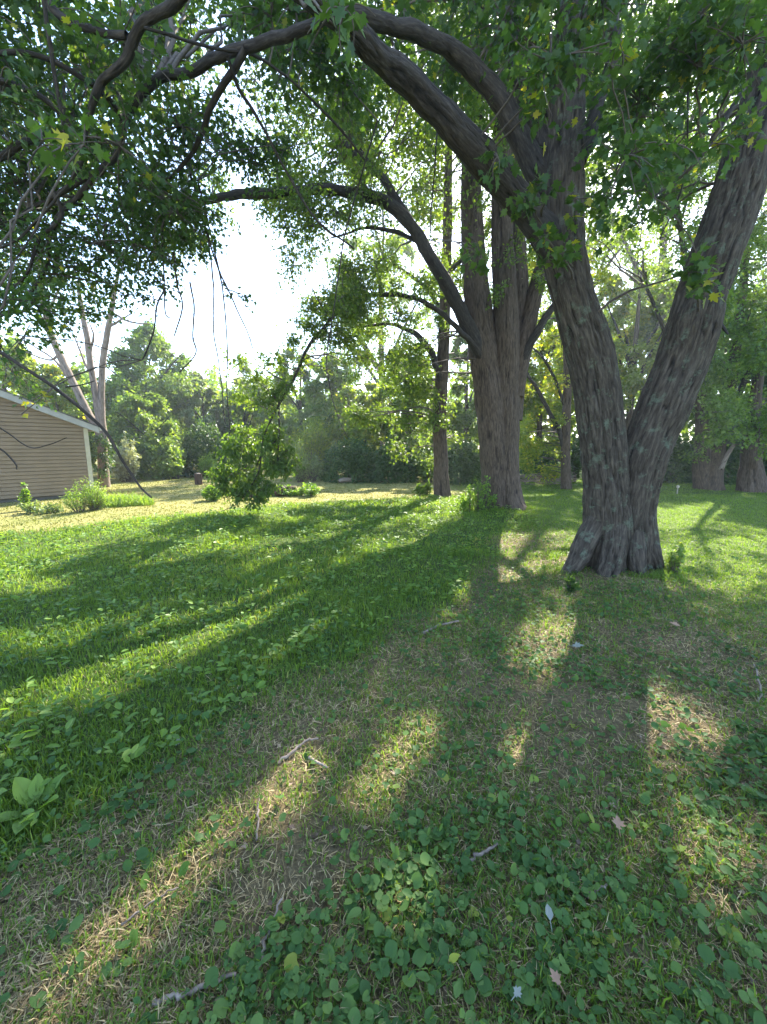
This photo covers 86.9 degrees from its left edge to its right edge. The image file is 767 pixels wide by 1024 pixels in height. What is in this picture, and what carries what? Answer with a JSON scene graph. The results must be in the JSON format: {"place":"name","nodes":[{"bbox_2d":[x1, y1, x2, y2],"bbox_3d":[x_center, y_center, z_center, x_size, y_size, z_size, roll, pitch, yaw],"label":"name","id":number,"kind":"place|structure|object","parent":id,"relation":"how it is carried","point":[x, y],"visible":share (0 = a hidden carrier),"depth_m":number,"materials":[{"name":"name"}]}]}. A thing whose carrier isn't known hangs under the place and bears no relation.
{"place":"outdoors","nodes":[
{"label":"outdoors","id":0,"kind":"place"},
{"bbox_2d":[50,224,389,339],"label":"power line","id":1,"kind":"object","parent":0,"point":[235,291],"visible":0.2,"depth_m":49.17,"materials":[{"name":"metal"}]},
{"bbox_2d":[103,278,346,350],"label":"power line","id":2,"kind":"object","parent":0,"point":[217,315],"visible":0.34,"depth_m":49.16,"materials":[{"name":"metal"}]},
{"bbox_2d":[0,477,468,534],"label":"dry grass","id":3,"kind":"structure","parent":0,"point":[133,488],"depth_m":13.22,"materials":[{"name":"beige plant"}]},
{"bbox_2d":[100,191,372,313],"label":"power line","id":4,"kind":"object","parent":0,"point":[248,267],"visible":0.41,"depth_m":49.43,"materials":[{"name":"metal"}]},
{"bbox_2d":[54,245,458,368],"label":"power line","id":5,"kind":"object","parent":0,"point":[242,309],"visible":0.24,"depth_m":49.47,"materials":[{"name":"metal"}]},
{"bbox_2d":[213,231,325,280],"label":"power line","id":6,"kind":"object","parent":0,"point":[266,256],"visible":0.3,"depth_m":49.17,"materials":[{"name":"metal"}]},
{"bbox_2d":[0,450,766,1023],"bbox_3d":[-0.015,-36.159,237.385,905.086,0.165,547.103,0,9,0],"label":"ground","id":7,"kind":"structure","parent":0,"point":[336,848],"depth_m":2.44,"materials":[{"name":"green plant"}]},
{"bbox_2d":[17,482,31,510],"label":"weed plant","id":8,"kind":"object","parent":7,"relation":"on","point":[25,494],"visible":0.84,"depth_m":10.64,"materials":[{"name":"green plant"}]},
{"bbox_2d":[0,343,57,405],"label":"tree","id":9,"kind":"object","parent":7,"relation":"on","point":[4,381],"visible":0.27,"depth_m":20.04,"materials":[{"name":"green plant"}]},
{"bbox_2d":[0,772,64,835],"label":"dock plant","id":10,"kind":"object","parent":7,"relation":"on","point":[21,785],"visible":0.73,"depth_m":1.82,"materials":[{"name":"green plant"}]},
{"bbox_2d":[16,499,63,514],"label":"weed plant","id":11,"kind":"object","parent":7,"relation":"on","point":[32,507],"visible":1,"depth_m":10.23,"materials":[{"name":"green plant"}]},
{"bbox_2d":[0,389,101,502],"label":"house","id":12,"kind":"structure","parent":7,"relation":"on","point":[52,471],"depth_m":12.45,"materials":[{"name":"brown wood"}]},
{"bbox_2d":[36,362,96,467],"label":"tree","id":13,"kind":"object","parent":7,"relation":"on","point":[61,403],"visible":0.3,"depth_m":20.80,"materials":[{"name":"green plant"}]},
{"bbox_2d":[21,256,149,486],"bbox_3d":[-12.116,-5.787,16.305,5.424,9.662,1.196,1,9,8],"label":"bare tree","id":14,"kind":"object","parent":7,"relation":"on","point":[103,445],"visible":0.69,"depth_m":16.49,"materials":[{"name":"grey plant"}]},
{"bbox_2d":[59,475,113,511],"bbox_3d":[-7.663,-0.473,10.412,0.872,0.971,1.158,4,10,23],"label":"shrub","id":15,"kind":"object","parent":7,"relation":"on","point":[87,497],"visible":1,"depth_m":10.40,"materials":[{"name":"green plant"}]},
{"bbox_2d":[92,491,154,507],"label":"tall grass clump","id":16,"kind":"object","parent":7,"relation":"on","point":[129,500],"visible":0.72,"depth_m":11.43,"materials":[{"name":"green plant"}]},
{"bbox_2d":[110,431,141,481],"bbox_3d":[-12.239,-2.625,19.236,1.493,2.438,1.135,4,10,22],"label":"shrub","id":17,"kind":"object","parent":7,"relation":"on","point":[129,456],"visible":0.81,"depth_m":19.13,"materials":[{"name":"green plant"}]},
{"bbox_2d":[83,318,204,469],"bbox_3d":[-14.872,-7.288,25.876,7.675,9.767,7.406,0,9,0],"label":"tree","id":18,"kind":"object","parent":7,"relation":"on","point":[128,379],"visible":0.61,"depth_m":24.68,"materials":[{"name":"green plant"}]},
{"bbox_2d":[106,390,190,479],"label":"tree","id":19,"kind":"object","parent":7,"relation":"on","point":[160,438],"visible":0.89,"depth_m":20.78,"materials":[{"name":"green plant"}]},
{"bbox_2d":[121,887,177,925],"bbox_3d":[-0.824,1.386,1.430,0.178,0.029,0.018,-7,11,-36],"label":"fallen stick","id":20,"kind":"object","parent":7,"relation":"on","point":[136,912],"visible":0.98,"depth_m":1.42,"materials":[{"name":"grey wood"}]},
{"bbox_2d":[162,447,185,478],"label":"shrub","id":21,"kind":"object","parent":7,"relation":"on","point":[175,472],"visible":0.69,"depth_m":21.04,"materials":[{"name":"green plant"}]},
{"bbox_2d":[151,972,235,1006],"bbox_3d":[-0.565,1.430,1.210,0.235,0.031,0.029,-2,9,-14],"label":"fallen stick","id":22,"kind":"object","parent":7,"relation":"on","point":[199,986],"visible":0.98,"depth_m":1.20,"materials":[{"name":"grey wood"}]},
{"bbox_2d":[194,473,202,484],"bbox_3d":[-8.292,-1.466,18.145,0.357,0.587,0.341,0,9,0],"label":"tree stump","id":23,"kind":"object","parent":7,"relation":"on","point":[198,478],"visible":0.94,"depth_m":18.02,"materials":[{"name":"brown wood"}]},
{"bbox_2d":[176,370,231,456],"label":"tree","id":24,"kind":"object","parent":7,"relation":"on","point":[206,406],"visible":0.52,"depth_m":26.81,"materials":[{"name":"green plant"}]},
{"bbox_2d":[180,416,233,476],"bbox_3d":[-10.374,-3.732,23.529,3.222,3.662,2.518,0,9,0],"label":"shrub","id":25,"kind":"object","parent":7,"relation":"on","point":[197,451],"visible":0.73,"depth_m":23.05,"materials":[{"name":"green plant"}]},
{"bbox_2d":[196,452,218,477],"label":"shrub","id":26,"kind":"object","parent":7,"relation":"on","point":[204,465],"visible":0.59,"depth_m":21.83,"materials":[{"name":"green plant"}]},
{"bbox_2d":[200,484,220,500],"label":"shrub","id":27,"kind":"object","parent":7,"relation":"on","point":[207,493],"visible":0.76,"depth_m":12.48,"materials":[{"name":"green plant"}]},
{"bbox_2d":[206,361,284,469],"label":"tree","id":28,"kind":"object","parent":7,"relation":"on","point":[247,416],"visible":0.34,"depth_m":28.55,"materials":[{"name":"green plant"}]},
{"bbox_2d":[255,795,259,840],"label":"fallen stick","id":29,"kind":"object","parent":7,"relation":"on","point":[257,828],"visible":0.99,"depth_m":1.74,"materials":[{"name":"grey wood"}]},
{"bbox_2d":[0,494,540,826],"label":"weeds","id":30,"kind":"object","parent":7,"relation":"on","point":[135,751],"visible":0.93,"depth_m":4.12,"materials":[{"name":"green plant"}]},
{"bbox_2d":[259,898,282,969],"bbox_3d":[-0.385,1.409,1.343,0.027,0.039,0.215,1,9,7],"label":"fallen stick","id":31,"kind":"object","parent":7,"relation":"on","point":[264,939],"visible":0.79,"depth_m":1.33,"materials":[{"name":"grey wood"}]},
{"bbox_2d":[249,486,296,496],"bbox_3d":[-3.967,-0.685,13.746,2.069,0.368,0.386,-3,10,-20],"label":"fallen log","id":32,"kind":"object","parent":7,"relation":"on","point":[287,488],"visible":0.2,"depth_m":13.78,"materials":[{"name":"wood"}]},
{"bbox_2d":[260,346,328,448],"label":"tree","id":33,"kind":"object","parent":7,"relation":"on","point":[301,416],"visible":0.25,"depth_m":27.51,"materials":[{"name":"green plant"}]},
{"bbox_2d":[275,737,317,764],"bbox_3d":[-0.468,1.278,2.178,0.258,0.038,0.041,-8,12,-42],"label":"fallen stick","id":34,"kind":"object","parent":7,"relation":"on","point":[294,750],"visible":0.98,"depth_m":2.16,"materials":[{"name":"grey wood"}]},
{"bbox_2d":[276,482,322,496],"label":"shrub","id":35,"kind":"object","parent":7,"relation":"on","point":[311,491],"visible":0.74,"depth_m":13.72,"materials":[{"name":"green plant"}]},
{"bbox_2d":[290,439,323,482],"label":"shrub","id":36,"kind":"object","parent":7,"relation":"on","point":[314,463],"visible":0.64,"depth_m":19.24,"materials":[{"name":"green plant"}]},
{"bbox_2d":[289,410,341,478],"bbox_3d":[-3.740,-3.622,21.660,3.248,3.645,2.903,0,9,0],"label":"shrub","id":37,"kind":"object","parent":7,"relation":"on","point":[312,442],"visible":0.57,"depth_m":21.31,"materials":[{"name":"green plant"}]},
{"bbox_2d":[308,756,327,767],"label":"fallen stick","id":38,"kind":"object","parent":7,"relation":"on","point":[318,762],"visible":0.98,"depth_m":2.09,"materials":[{"name":"grey wood"}]},
{"bbox_2d":[298,353,362,472],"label":"tree","id":39,"kind":"object","parent":7,"relation":"on","point":[313,395],"visible":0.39,"depth_m":23.32,"materials":[{"name":"green plant"}]},
{"bbox_2d":[338,477,351,482],"bbox_3d":[-1.788,-1.477,18.851,0.676,0.288,0.283,-3,10,-21],"label":"weathered log","id":40,"kind":"object","parent":7,"relation":"on","point":[344,479],"visible":0.98,"depth_m":18.74,"materials":[{"name":"grey wood"}]},
{"bbox_2d":[320,434,385,483],"bbox_3d":[-1.484,-2.581,19.877,3.166,2.457,2.663,-4,10,-21],"label":"shrub","id":41,"kind":"object","parent":7,"relation":"on","point":[349,462],"visible":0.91,"depth_m":19.15,"materials":[{"name":"green plant"}]},
{"bbox_2d":[327,382,395,476],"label":"tree","id":42,"kind":"object","parent":7,"relation":"on","point":[375,396],"visible":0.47,"depth_m":21.59,"materials":[{"name":"green plant"}]},
{"bbox_2d":[316,227,436,447],"bbox_3d":[-0.217,-12.438,32.306,10.472,17.916,8.615,0,9,0],"label":"tree","id":43,"kind":"object","parent":7,"relation":"on","point":[410,249],"visible":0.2,"depth_m":30.00,"materials":[{"name":"green plant"}]},
{"bbox_2d":[0,262,765,471],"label":"woods","id":44,"kind":"object","parent":7,"relation":"on","point":[686,434],"visible":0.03,"depth_m":32.07,"materials":[{"name":"green plant"}]},
{"bbox_2d":[0,0,766,577],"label":"maple tree","id":45,"kind":"object","parent":7,"relation":"on","point":[552,136],"visible":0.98,"depth_m":4.42,"materials":[{"name":"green plant"}]},
{"bbox_2d":[0,521,766,1023],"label":"ground ivy","id":46,"kind":"object","parent":7,"relation":"on","point":[356,989],"visible":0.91,"depth_m":1.56,"materials":[{"name":"green plant"}]},
{"bbox_2d":[612,816,625,836],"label":"fallen leaf","id":47,"kind":"object","parent":46,"relation":"on","point":[617,821],"visible":1,"depth_m":1.75,"materials":[{"name":"plant"}]},
{"bbox_2d":[0,516,766,1023],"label":"straw","id":48,"kind":"object","parent":7,"relation":"on","point":[38,980],"visible":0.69,"depth_m":1.63,"materials":[{"name":"plant"}]},
{"bbox_2d":[0,536,766,1023],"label":"leaf litter","id":49,"kind":"object","parent":7,"relation":"on","point":[292,826],"visible":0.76,"depth_m":1.70,"materials":[{"name":"plant"}]},
{"bbox_2d":[365,438,419,483],"bbox_3d":[0.444,-2.380,19.319,2.713,2.284,2.129,0,9,0],"label":"shrub","id":50,"kind":"object","parent":7,"relation":"on","point":[386,469],"visible":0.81,"depth_m":18.80,"materials":[{"name":"green plant"}]},
{"bbox_2d":[377,349,448,461],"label":"tree","id":51,"kind":"object","parent":7,"relation":"on","point":[408,440],"visible":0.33,"depth_m":20.85,"materials":[{"name":"green plant"}]},
{"bbox_2d":[395,452,433,482],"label":"shrub","id":52,"kind":"object","parent":7,"relation":"on","point":[420,469],"visible":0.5,"depth_m":19.06,"materials":[{"name":"green plant"}]},
{"bbox_2d":[412,478,432,494],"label":"sapling","id":53,"kind":"object","parent":7,"relation":"on","point":[424,489],"visible":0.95,"depth_m":13.91,"materials":[{"name":"green plant"}]},
{"bbox_2d":[332,1,532,496],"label":"maple tree","id":54,"kind":"object","parent":7,"relation":"on","point":[437,417],"visible":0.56,"depth_m":12.94,"materials":[{"name":"green plant"}]},
{"bbox_2d":[423,620,458,633],"bbox_3d":[0.517,1.046,3.696,0.440,0.034,0.051,-6,11,-34],"label":"fallen stick","id":55,"kind":"object","parent":7,"relation":"on","point":[427,630],"visible":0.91,"depth_m":3.70,"materials":[{"name":"grey wood"}]},
{"bbox_2d":[148,0,734,515],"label":"maple tree","id":56,"kind":"object","parent":7,"relation":"on","point":[502,334],"visible":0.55,"depth_m":9.54,"materials":[{"name":"green plant"}]},
{"bbox_2d":[432,334,478,476],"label":"tree","id":57,"kind":"object","parent":7,"relation":"on","point":[462,421],"visible":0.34,"depth_m":21.88,"materials":[{"name":"green plant"}]},
{"bbox_2d":[447,438,480,484],"bbox_3d":[3.587,-2.275,18.604,2.241,2.327,1.832,0,9,0],"label":"shrub","id":58,"kind":"object","parent":7,"relation":"on","point":[465,466],"visible":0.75,"depth_m":18.15,"materials":[{"name":"green plant"}]},
{"bbox_2d":[451,475,496,511],"bbox_3d":[2.284,-0.436,10.201,1.136,0.970,0.599,0,9,0],"label":"creeper","id":59,"kind":"object","parent":7,"relation":"on","point":[465,503],"visible":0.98,"depth_m":10.17,"materials":[{"name":"green plant"}]},
{"bbox_2d":[469,843,497,861],"bbox_3d":[0.407,1.396,1.658,0.152,0.028,0.024,-4,10,-24],"label":"fallen stick","id":60,"kind":"object","parent":7,"relation":"on","point":[482,853],"visible":0.94,"depth_m":1.65,"materials":[{"name":"grey wood"}]},
{"bbox_2d":[511,986,521,1000],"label":"fallen leaf","id":61,"kind":"object","parent":7,"relation":"on","point":[517,992],"visible":1,"depth_m":1.21,"materials":[{"name":"plant"}]},
{"bbox_2d":[519,450,559,479],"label":"shrub","id":62,"kind":"object","parent":7,"relation":"on","point":[544,460],"visible":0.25,"depth_m":20.90,"materials":[{"name":"green plant"}]},
{"bbox_2d":[519,304,577,462],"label":"tree","id":63,"kind":"object","parent":7,"relation":"on","point":[529,405],"visible":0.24,"depth_m":21.62,"materials":[{"name":"green plant"}]},
{"bbox_2d":[520,473,577,484],"bbox_3d":[7.066,-1.500,18.251,3.823,0.536,0.943,0,9,0],"label":"brush pile","id":64,"kind":"object","parent":7,"relation":"on","point":[524,480],"visible":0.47,"depth_m":18.10,"materials":[{"name":"brown wood"}]},
{"bbox_2d":[545,904,553,929],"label":"fallen leaf","id":65,"kind":"object","parent":7,"relation":"on","point":[549,913],"visible":1,"depth_m":1.40,"materials":[{"name":"plant"}]},
{"bbox_2d":[550,968,565,994],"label":"fallen leaf","id":66,"kind":"object","parent":7,"relation":"on","point":[555,976],"visible":1,"depth_m":1.23,"materials":[{"name":"plant"}]},
{"bbox_2d":[519,188,619,489],"bbox_3d":[7.596,-7.041,17.304,5.386,12.119,4.620,0,9,0],"label":"maple tree","id":67,"kind":"object","parent":7,"relation":"on","point":[562,437],"visible":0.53,"depth_m":16.42,"materials":[{"name":"green plant"}]},
{"bbox_2d":[563,574,581,592],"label":"sapling","id":68,"kind":"object","parent":7,"relation":"on","point":[573,583],"visible":0.95,"depth_m":4.56,"materials":[{"name":"green plant"}]},
{"bbox_2d":[571,434,581,481],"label":"shrub","id":69,"kind":"object","parent":7,"relation":"on","point":[576,467],"visible":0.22,"depth_m":18.99,"materials":[{"name":"green plant"}]},
{"bbox_2d":[572,642,583,647],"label":"fallen leaf","id":70,"kind":"object","parent":7,"relation":"on","point":[576,644],"visible":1,"depth_m":3.32,"materials":[{"name":"plant"}]},
{"bbox_2d":[527,153,646,453],"bbox_3d":[13.527,-13.760,28.964,9.886,21.602,9.314,0,9,0],"label":"tree","id":71,"kind":"object","parent":7,"relation":"on","point":[613,247],"visible":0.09,"depth_m":27.98,"materials":[{"name":"green plant"}]},
{"bbox_2d":[587,883,607,898],"bbox_3d":[0.796,1.412,1.506,0.098,0.029,0.023,-2,9,-14],"label":"fallen stick","id":72,"kind":"object","parent":7,"relation":"on","point":[605,885],"visible":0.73,"depth_m":1.51,"materials":[{"name":"grey wood"}]},
{"bbox_2d":[487,0,766,490],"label":"maple tree","id":73,"kind":"object","parent":7,"relation":"on","point":[709,453],"visible":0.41,"depth_m":13.77,"materials":[{"name":"green plant"}]},
{"bbox_2d":[596,255,678,428],"bbox_3d":[14.103,-8.037,23.033,6.009,12.132,5.737,0,9,0],"label":"tree","id":74,"kind":"object","parent":7,"relation":"on","point":[632,379],"visible":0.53,"depth_m":22.42,"materials":[{"name":"green plant"}]},
{"bbox_2d":[665,540,685,574],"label":"sapling","id":75,"kind":"object","parent":7,"relation":"on","point":[673,561],"visible":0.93,"depth_m":5.10,"materials":[{"name":"green plant"}]},
{"bbox_2d":[663,434,691,483],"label":"shrub","id":76,"kind":"object","parent":7,"relation":"on","point":[676,469],"visible":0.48,"depth_m":18.64,"materials":[{"name":"green plant"}]},
{"bbox_2d":[598,114,758,377],"bbox_3d":[18.836,-14.066,27.828,8.694,22.544,8.994,0,9,0],"label":"tree","id":77,"kind":"object","parent":7,"relation":"on","point":[629,260],"visible":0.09,"depth_m":27.54,"materials":[{"name":"green plant"}]},
{"bbox_2d":[639,301,723,458],"bbox_3d":[16.760,-7.502,23.154,4.895,11.048,4.344,0,9,0],"label":"tree","id":78,"kind":"object","parent":7,"relation":"on","point":[653,317],"visible":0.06,"depth_m":22.99,"materials":[{"name":"green plant"}]},
{"bbox_2d":[683,284,766,472],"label":"tree","id":79,"kind":"object","parent":7,"relation":"on","point":[761,287],"visible":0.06,"depth_m":20.16,"materials":[{"name":"green plant"}]},
{"bbox_2d":[724,429,741,484],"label":"shrub","id":80,"kind":"object","parent":7,"relation":"on","point":[732,464],"visible":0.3,"depth_m":18.00,"materials":[{"name":"green plant"}]},
{"bbox_2d":[721,189,766,368],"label":"tree","id":81,"kind":"object","parent":7,"relation":"on","point":[758,261],"visible":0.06,"depth_m":27.91,"materials":[{"name":"green plant"}]},
{"bbox_2d":[722,234,766,492],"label":"old tree","id":82,"kind":"object","parent":7,"relation":"on","point":[751,475],"visible":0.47,"depth_m":14.99,"materials":[{"name":"green plant"}]},
{"bbox_2d":[733,309,766,472],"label":"tree","id":83,"kind":"object","parent":7,"relation":"on","point":[765,381],"visible":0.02,"depth_m":19.89,"materials":[{"name":"green plant"}]},
{"bbox_2d":[753,664,762,702],"bbox_3d":[2.583,1.181,2.791,0.039,0.037,0.556,8,12,40],"label":"fallen stick","id":84,"kind":"object","parent":7,"relation":"on","point":[760,687],"visible":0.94,"depth_m":2.76,"materials":[{"name":"grey wood"}]},
{"bbox_2d":[763,430,766,476],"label":"shrub","id":85,"kind":"object","parent":7,"relation":"on","point":[765,464],"visible":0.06,"depth_m":19.01,"materials":[{"name":"green plant"}]},
{"bbox_2d":[0,0,766,444],"label":"sky","id":86,"kind":"structure","parent":0,"point":[263,287],"materials":[{"name":"white"}]}
]}

